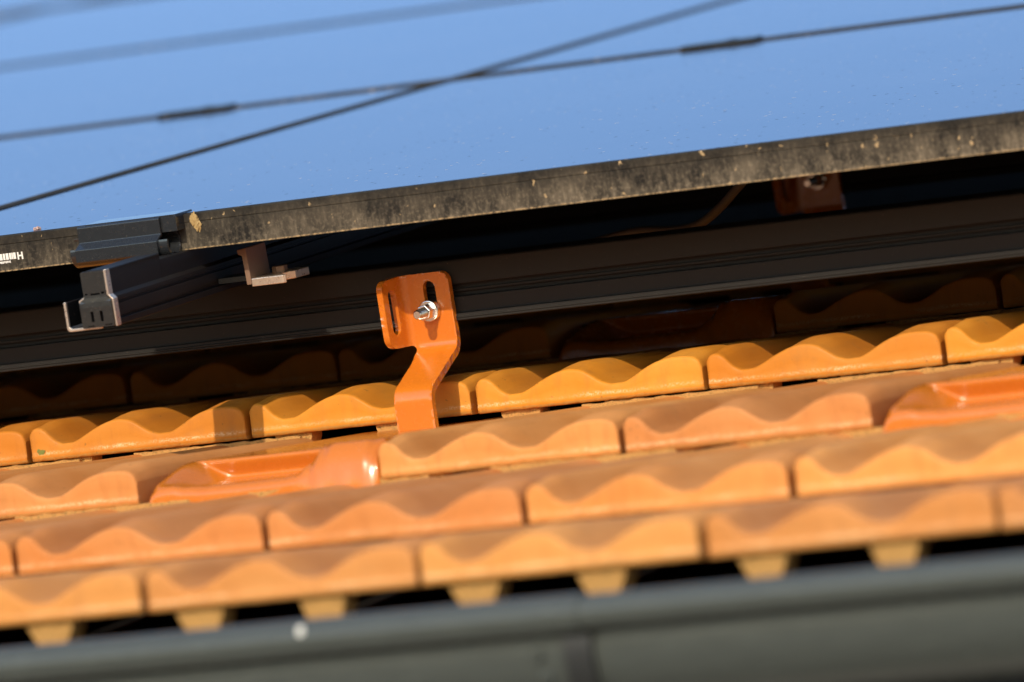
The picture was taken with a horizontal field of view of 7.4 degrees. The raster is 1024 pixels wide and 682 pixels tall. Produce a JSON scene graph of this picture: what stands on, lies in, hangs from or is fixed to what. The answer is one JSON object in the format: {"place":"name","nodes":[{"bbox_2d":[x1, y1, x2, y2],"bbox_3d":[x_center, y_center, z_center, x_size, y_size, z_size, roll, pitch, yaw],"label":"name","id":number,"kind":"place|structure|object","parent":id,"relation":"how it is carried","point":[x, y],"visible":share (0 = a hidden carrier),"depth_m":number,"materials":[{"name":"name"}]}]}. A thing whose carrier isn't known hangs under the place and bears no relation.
{"place":"outdoors","nodes":[
{"label":"outdoors","id":0,"kind":"place"},
{"label":"ground","id":1,"kind":"structure","parent":0,"visible":0},
{"bbox_2d":[0,172,1023,681],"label":"house","id":2,"kind":"structure","parent":1,"relation":"on","point":[704,570],"depth_m":5.56,"materials":[{"name":"paint"}]},
{"bbox_2d":[0,371,15,376],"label":"roof tile","id":3,"kind":"object","parent":2,"relation":"on","point":[10,373],"visible":0.04,"depth_m":7.13,"materials":[{"name":"ceramic"}]},
{"bbox_2d":[0,9,42,19],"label":"solar panel","id":4,"kind":"object","parent":2,"relation":"on","point":[4,16],"visible":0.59,"depth_m":10.15,"materials":[{"name":"blue glass"}]},
{"bbox_2d":[0,0,79,14],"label":"solar panel","id":5,"kind":"object","parent":2,"relation":"on","point":[10,6],"visible":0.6,"depth_m":10.33,"materials":[{"name":"blue glass"}]},
{"bbox_2d":[0,459,81,473],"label":"roof tile","id":6,"kind":"object","parent":2,"relation":"on","point":[15,468],"visible":0.19,"depth_m":6.31,"materials":[{"name":"ceramic"}]},
{"bbox_2d":[0,578,135,627],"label":"roof tile","id":7,"kind":"object","parent":2,"relation":"on","point":[24,625],"visible":0.05,"depth_m":5.49,"materials":[{"name":"ceramic"}]},
{"bbox_2d":[0,400,183,465],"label":"roof tile","id":8,"kind":"object","parent":2,"relation":"on","point":[15,446],"visible":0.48,"depth_m":6.34,"materials":[{"name":"ceramic"}]},
{"bbox_2d":[0,500,195,577],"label":"roof tile","id":9,"kind":"object","parent":2,"relation":"on","point":[13,531],"visible":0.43,"depth_m":5.75,"materials":[{"name":"ceramic"}]},
{"bbox_2d":[16,349,211,375],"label":"roof tile","id":10,"kind":"object","parent":2,"relation":"on","point":[76,367],"visible":0.14,"depth_m":7.08,"materials":[{"name":"ceramic"}]},
{"bbox_2d":[0,347,275,417],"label":"roof tile","id":11,"kind":"object","parent":2,"relation":"on","point":[67,392],"visible":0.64,"depth_m":6.72,"materials":[{"name":"ceramic"}]},
{"bbox_2d":[0,547,309,644],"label":"roof tile","id":12,"kind":"object","parent":2,"relation":"on","point":[58,607],"visible":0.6,"depth_m":5.14,"materials":[{"name":"ceramic"}]},
{"bbox_2d":[0,436,333,519],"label":"roof tile","id":13,"kind":"object","parent":2,"relation":"on","point":[136,478],"visible":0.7,"depth_m":5.94,"materials":[{"name":"ceramic"}]},
{"bbox_2d":[30,376,393,461],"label":"roof tile","id":14,"kind":"object","parent":2,"relation":"on","point":[92,437],"visible":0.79,"depth_m":6.30,"materials":[{"name":"ceramic"}]},
{"bbox_2d":[37,449,44,454],"bbox_3d":[-0.377,0.089,6.321,0.008,0.006,0.001,-6,5,26],"label":"lichen","id":15,"kind":"object","parent":14,"relation":"attached to","point":[41,452],"visible":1,"depth_m":6.32},
{"bbox_2d":[16,475,437,575],"bbox_3d":[-0.172,0.130,5.682,0.195,0.070,0.405,-6,6,26],"label":"roof tile","id":16,"kind":"object","parent":2,"relation":"on","point":[226,526],"visible":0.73,"depth_m":5.52,"materials":[{"name":"ceramic"}]},
{"bbox_2d":[149,417,502,502],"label":"metal tile","id":17,"kind":"object","parent":16,"relation":"on","point":[352,460],"visible":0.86,"depth_m":5.88,"materials":[{"name":"orange paint"}]},
{"bbox_2d":[131,325,474,403],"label":"roof tile","id":18,"kind":"object","parent":2,"relation":"on","point":[188,380],"visible":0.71,"depth_m":6.65,"materials":[{"name":"ceramic"}]},
{"bbox_2d":[146,523,640,629],"bbox_3d":[-0.060,0.149,5.244,0.195,0.070,0.405,-6,4,26],"label":"roof tile","id":19,"kind":"object","parent":2,"relation":"on","point":[318,582],"visible":0.69,"depth_m":5.07,"materials":[{"name":"ceramic"}]},
{"bbox_2d":[209,311,580,352],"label":"roof tile","id":20,"kind":"object","parent":2,"relation":"on","point":[302,340],"visible":0.12,"depth_m":6.99,"materials":[{"name":"ceramic"}]},
{"bbox_2d":[249,354,614,440],"bbox_3d":[-0.031,0.042,6.377,0.195,0.070,0.405,-6,6,26],"label":"roof tile","id":21,"kind":"object","parent":2,"relation":"on","point":[311,414],"visible":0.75,"depth_m":6.21,"materials":[{"name":"ceramic"}]},
{"bbox_2d":[267,449,686,549],"bbox_3d":[0.007,0.110,5.592,0.195,0.070,0.405,-6,6,26],"label":"roof tile","id":22,"kind":"object","parent":2,"relation":"on","point":[493,498],"visible":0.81,"depth_m":5.43,"materials":[{"name":"ceramic"}]},
{"bbox_2d":[0,188,1023,372],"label":"mounting rail","id":23,"kind":"object","parent":2,"relation":"attached to","point":[970,228],"depth_m":6.12,"materials":[{"name":"black metal"}]},
{"bbox_2d":[63,219,445,331],"bbox_3d":[0.605,-0.365,7.986,0.044,0.044,4.392,-6,6,26],"label":"cross rail","id":24,"kind":"object","parent":23,"relation":"on","point":[128,289],"visible":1,"depth_m":6.12,"materials":[{"name":"metal"}]},
{"bbox_2d":[70,209,191,267],"bbox_3d":[-0.296,-0.079,6.154,0.092,0.033,0.040,-6,6,26],"label":"end clamp","id":25,"kind":"object","parent":24,"relation":"attached to","point":[105,242],"visible":0.99,"depth_m":6.14,"materials":[{"name":"black metal"}]},
{"bbox_2d":[218,242,309,285],"bbox_3d":[-0.195,-0.061,6.175,0.060,0.030,0.050,-6,6,26],"label":"rail bracket","id":26,"kind":"object","parent":24,"relation":"attached to","point":[256,266],"visible":1,"depth_m":6.16,"materials":[{"name":"metal"}]},
{"bbox_2d":[0,6,1023,271],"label":"solar panel","id":27,"kind":"object","parent":24,"relation":"on","point":[838,100],"visible":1,"depth_m":6.32,"materials":[{"name":"blue glass"}]},
{"bbox_2d":[189,211,201,231],"bbox_3d":[-0.246,-0.092,6.134,0.010,0.016,0.007,4,-13,-16],"label":"mud clump","id":28,"kind":"object","parent":27,"relation":"attached to","point":[195,222],"visible":1,"depth_m":6.13,"materials":[{"name":"beige soil"}]},
{"bbox_2d":[594,183,746,238],"bbox_3d":[0.099,-0.098,6.260,0.040,0.049,0.437,6,-14,-26],"label":"cable","id":29,"kind":"object","parent":27,"relation":"hanging from","point":[713,213],"visible":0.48,"depth_m":6.19,"materials":[{"name":"black rubber"}]},
{"bbox_2d":[680,35,762,49],"bbox_3d":[0.192,-0.261,7.200,0.074,0.028,0.023,-6,6,26],"label":"clamp","id":30,"kind":"object","parent":24,"relation":"attached to","point":[723,42],"visible":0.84,"depth_m":7.19,"materials":[{"name":"black metal"}]},
{"bbox_2d":[455,0,1023,78],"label":"solar panel","id":31,"kind":"object","parent":24,"relation":"on","point":[728,19],"visible":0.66,"depth_m":7.40,"materials":[{"name":"blue glass"}]},
{"bbox_2d":[376,271,460,430],"bbox_3d":[-0.075,0.015,6.146,0.051,0.130,0.064,-6,6,26],"label":"roof hook","id":32,"kind":"object","parent":23,"relation":"attached to","point":[426,327],"visible":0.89,"depth_m":6.16,"materials":[{"name":"orange paint"}]},
{"bbox_2d":[0,150,1023,292],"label":"mounting rail","id":33,"kind":"object","parent":2,"relation":"attached to","point":[702,198],"depth_m":6.87,"materials":[{"name":"black metal"}]},
{"bbox_2d":[772,172,845,291],"bbox_3d":[0.252,-0.100,6.769,0.051,0.130,0.064,-6,6,26],"label":"roof hook","id":34,"kind":"object","parent":33,"relation":"attached to","point":[816,193],"visible":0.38,"depth_m":6.78,"materials":[{"name":"orange paint"}]},
{"bbox_2d":[339,301,699,380],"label":"roof tile","id":35,"kind":"object","parent":2,"relation":"on","point":[544,337],"visible":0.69,"depth_m":6.57,"materials":[{"name":"ceramic"}]},
{"bbox_2d":[458,303,614,325],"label":"roof tile","id":36,"kind":"object","parent":2,"relation":"on","point":[530,315],"visible":0.09,"depth_m":6.89,"materials":[{"name":"ceramic"}]},
{"bbox_2d":[378,386,770,478],"bbox_3d":[0.077,0.067,5.940,0.195,0.070,0.406,-6,6,26],"label":"roof tile","id":37,"kind":"object","parent":2,"relation":"on","point":[590,430],"visible":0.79,"depth_m":5.78,"materials":[{"name":"ceramic"}]},
{"bbox_2d":[419,492,857,603],"bbox_3d":[0.118,0.129,5.157,0.195,0.070,0.405,-6,4,26],"label":"roof tile","id":38,"kind":"object","parent":2,"relation":"on","point":[603,555],"visible":0.71,"depth_m":4.99,"materials":[{"name":"ceramic"}]},
{"bbox_2d":[475,328,841,417],"bbox_3d":[0.148,0.022,6.288,0.195,0.070,0.405,-6,6,26],"label":"roof tile","id":39,"kind":"object","parent":2,"relation":"on","point":[520,391],"visible":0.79,"depth_m":6.12,"materials":[{"name":"ceramic"}]},
{"bbox_2d":[559,292,896,359],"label":"metal tile","id":40,"kind":"object","parent":39,"relation":"on","point":[727,320],"visible":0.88,"depth_m":6.48,"materials":[{"name":"orange paint"}]},
{"bbox_2d":[613,283,790,307],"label":"roof tile","id":41,"kind":"object","parent":2,"relation":"on","point":[760,291],"visible":0.12,"depth_m":6.81,"materials":[{"name":"ceramic"}]},
{"bbox_2d":[526,425,942,524],"bbox_3d":[0.185,0.091,5.506,0.195,0.070,0.405,-6,6,26],"label":"roof tile","id":42,"kind":"object","parent":2,"relation":"on","point":[752,471],"visible":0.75,"depth_m":5.35,"materials":[{"name":"ceramic"}]},
{"bbox_2d":[576,552,1023,681],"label":"gutter","id":43,"kind":"object","parent":2,"relation":"attached to","point":[956,620],"visible":1,"depth_m":4.79,"materials":[{"name":"metal"}]},
{"bbox_2d":[530,634,599,681],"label":"gutter bracket","id":44,"kind":"object","parent":43,"relation":"in","point":[579,659],"visible":1,"depth_m":4.86,"materials":[{"name":"metal"}]},
{"bbox_2d":[0,593,588,681],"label":"gutter","id":45,"kind":"object","parent":44,"relation":"attached to","point":[494,641],"visible":0.85,"depth_m":4.93,"materials":[{"name":"metal"}]},
{"bbox_2d":[296,626,304,636],"bbox_3d":[-0.130,0.185,4.931,0.010,0.017,0.002,-6,6,26],"label":"paint splash","id":46,"kind":"object","parent":45,"relation":"on","point":[300,630],"visible":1,"depth_m":4.93,"materials":[{"name":"white paint"}]},
{"bbox_2d":[623,360,1023,453],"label":"roof tile","id":47,"kind":"object","parent":2,"relation":"on","point":[847,403],"visible":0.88,"depth_m":5.69,"materials":[{"name":"ceramic"}]},
{"bbox_2d":[706,475,1023,578],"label":"roof tile","id":48,"kind":"object","parent":2,"relation":"on","point":[890,527],"visible":0.98,"depth_m":4.90,"materials":[{"name":"ceramic"}]},
{"bbox_2d":[707,307,1023,388],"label":"roof tile","id":49,"kind":"object","parent":2,"relation":"on","point":[879,348],"visible":0.87,"depth_m":6.04,"materials":[{"name":"ceramic"}]},
{"bbox_2d":[774,262,1023,332],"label":"roof tile","id":50,"kind":"object","parent":2,"relation":"on","point":[943,293],"visible":0.97,"depth_m":6.38,"materials":[{"name":"ceramic"}]},
{"bbox_2d":[794,412,1023,497],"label":"roof tile","id":51,"kind":"object","parent":2,"relation":"on","point":[988,448],"visible":0.98,"depth_m":5.26,"materials":[{"name":"ceramic"}]},
{"bbox_2d":[883,366,1023,431],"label":"metal tile","id":52,"kind":"object","parent":51,"relation":"on","point":[970,398],"visible":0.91,"depth_m":5.65,"materials":[{"name":"orange paint"}]},
{"bbox_2d":[828,257,1023,284],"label":"roof tile","id":53,"kind":"object","parent":2,"relation":"on","point":[867,278],"visible":0.16,"depth_m":6.73,"materials":[{"name":"ceramic"}]},
{"bbox_2d":[945,311,1023,364],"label":"roof tile","id":54,"kind":"object","parent":2,"relation":"on","point":[995,337],"visible":0.97,"depth_m":5.97,"materials":[{"name":"ceramic"}]},
{"bbox_2d":[998,477,1023,530],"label":"roof tile","id":55,"kind":"object","parent":2,"relation":"on","point":[1011,501],"visible":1,"depth_m":4.84,"materials":[{"name":"ceramic"}]},
{"bbox_2d":[1001,266,1023,307],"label":"roof tile","id":56,"kind":"object","parent":2,"relation":"on","point":[1012,285],"visible":1,"depth_m":6.32,"materials":[{"name":"ceramic"}]},
{"bbox_3d":[0.097,-0.308,8.236,0.044,0.044,4.392,-6,6,26],"label":"cross rail","id":57,"kind":"object","parent":2,"relation":"attached to","visible":0},
{"bbox_2d":[74,0,105,4],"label":"solar panel","id":58,"kind":"object","parent":57,"relation":"on","point":[82,2],"visible":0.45,"depth_m":10.22,"materials":[{"name":"blue glass"}]},
{"bbox_2d":[157,103,236,116],"bbox_3d":[-0.295,-0.206,7.440,0.074,0.028,0.023,-6,6,26],"label":"clamp","id":59,"kind":"object","parent":57,"relation":"attached to","point":[200,109],"visible":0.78,"depth_m":7.43,"materials":[{"name":"black metal"}]},
{"bbox_2d":[0,81,440,206],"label":"solar panel","id":60,"kind":"object","parent":57,"relation":"attached to","point":[33,165],"visible":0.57,"depth_m":7.15,"materials":[{"name":"blue glass"}]},
{"bbox_2d":[0,0,499,66],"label":"solar panel","id":61,"kind":"object","parent":57,"relation":"on","point":[78,30],"visible":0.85,"depth_m":9.19,"materials":[{"name":"blue glass"}]},
{"bbox_2d":[0,0,725,137],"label":"solar panel","id":62,"kind":"object","parent":57,"relation":"on","point":[405,49],"visible":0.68,"depth_m":8.01,"materials":[{"name":"blue glass"}]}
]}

